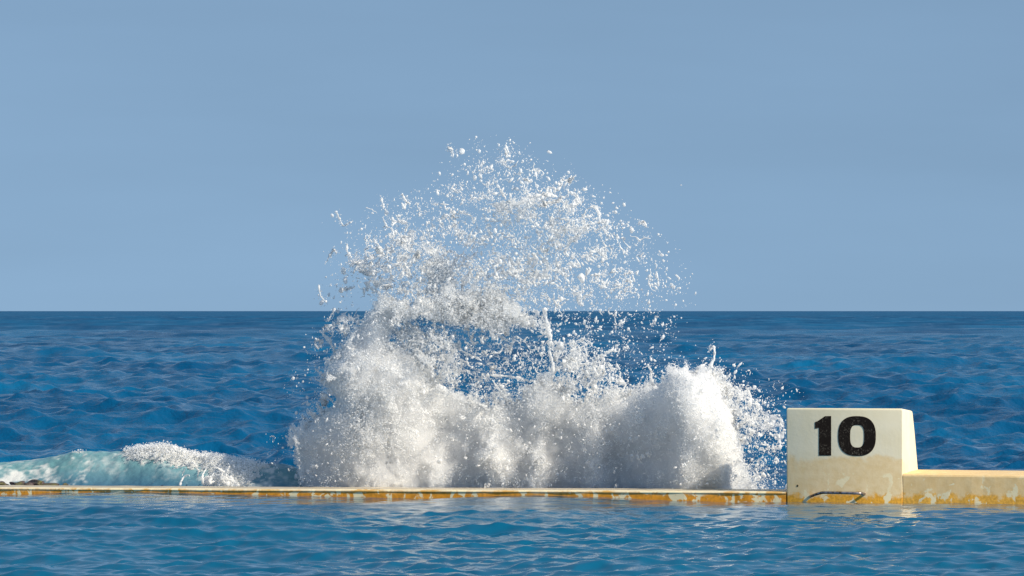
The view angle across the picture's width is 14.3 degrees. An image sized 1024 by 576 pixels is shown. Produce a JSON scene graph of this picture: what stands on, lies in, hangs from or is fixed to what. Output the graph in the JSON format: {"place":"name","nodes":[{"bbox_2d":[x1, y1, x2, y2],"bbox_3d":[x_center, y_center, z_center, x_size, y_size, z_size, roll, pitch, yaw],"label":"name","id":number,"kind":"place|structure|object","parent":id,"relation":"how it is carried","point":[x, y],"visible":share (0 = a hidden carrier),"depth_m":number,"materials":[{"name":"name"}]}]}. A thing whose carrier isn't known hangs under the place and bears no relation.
{"place":"outdoors","nodes":[
{"label":"outdoors","id":0,"kind":"place"},
{"bbox_2d":[0,311,1023,488],"bbox_3d":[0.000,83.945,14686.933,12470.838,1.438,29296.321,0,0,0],"label":"sea","id":1,"kind":"structure","parent":0,"point":[217,382],"depth_m":122.88,"materials":[{"name":"liquid"}]},
{"bbox_2d":[9,481,28,484],"bbox_3d":[-5.082,2.037,42.271,0.227,0.084,0.430,0,0,-8],"label":"weedy rock","id":2,"kind":"object","parent":1,"relation":"in","point":[18,483],"visible":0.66,"depth_m":42.31,"materials":[{"name":"stone"}]},
{"bbox_2d":[24,479,58,484],"bbox_3d":[-4.880,2.044,42.362,0.347,0.133,0.412,0,0,11],"label":"weedy rock","id":3,"kind":"object","parent":1,"relation":"in","point":[35,482],"visible":0.58,"depth_m":42.30,"materials":[{"name":"stone"}]},
{"bbox_2d":[0,440,302,486],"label":"breaking wave","id":4,"kind":"object","parent":1,"relation":"on","point":[152,464],"visible":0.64,"depth_m":42.52,"materials":[{"name":"liquid"}]},
{"bbox_2d":[173,462,249,485],"bbox_3d":[-3.082,1.910,41.975,0.819,0.266,0.256,0,0,0],"label":"splash","id":5,"kind":"object","parent":4,"relation":"on","point":[221,479],"visible":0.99,"depth_m":41.95,"materials":[{"name":"liquid"}]},
{"bbox_2d":[270,136,803,489],"bbox_3d":[0.171,0.407,41.713,5.580,4.038,3.757,0,0,0],"label":"wave splash","id":6,"kind":"object","parent":1,"relation":"on","point":[402,417],"visible":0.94,"depth_m":41.57,"materials":[{"name":"white liquid"}]},
{"bbox_2d":[0,492,1023,575],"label":"pool water","id":7,"kind":"structure","parent":0,"point":[119,534],"depth_m":33.53,"materials":[{"name":"blue liquid"}]},
{"bbox_2d":[0,485,786,501],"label":"pool wall","id":8,"kind":"structure","parent":7,"relation":"in","point":[744,495],"depth_m":40.45,"materials":[{"name":"concrete"}]},
{"bbox_2d":[787,408,917,502],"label":"starting block","id":9,"kind":"structure","parent":7,"relation":"in","point":[852,455],"depth_m":39.51,"materials":[{"name":"paint"}]},
{"bbox_2d":[903,469,1023,503],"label":"pool wall","id":10,"kind":"structure","parent":7,"relation":"in","point":[970,486],"depth_m":39.28,"materials":[{"name":"concrete"}]},
{"bbox_2d":[0,0,1023,310],"label":"sky","id":11,"kind":"structure","parent":0,"point":[156,155],"materials":[{"name":"blue"}]}
]}

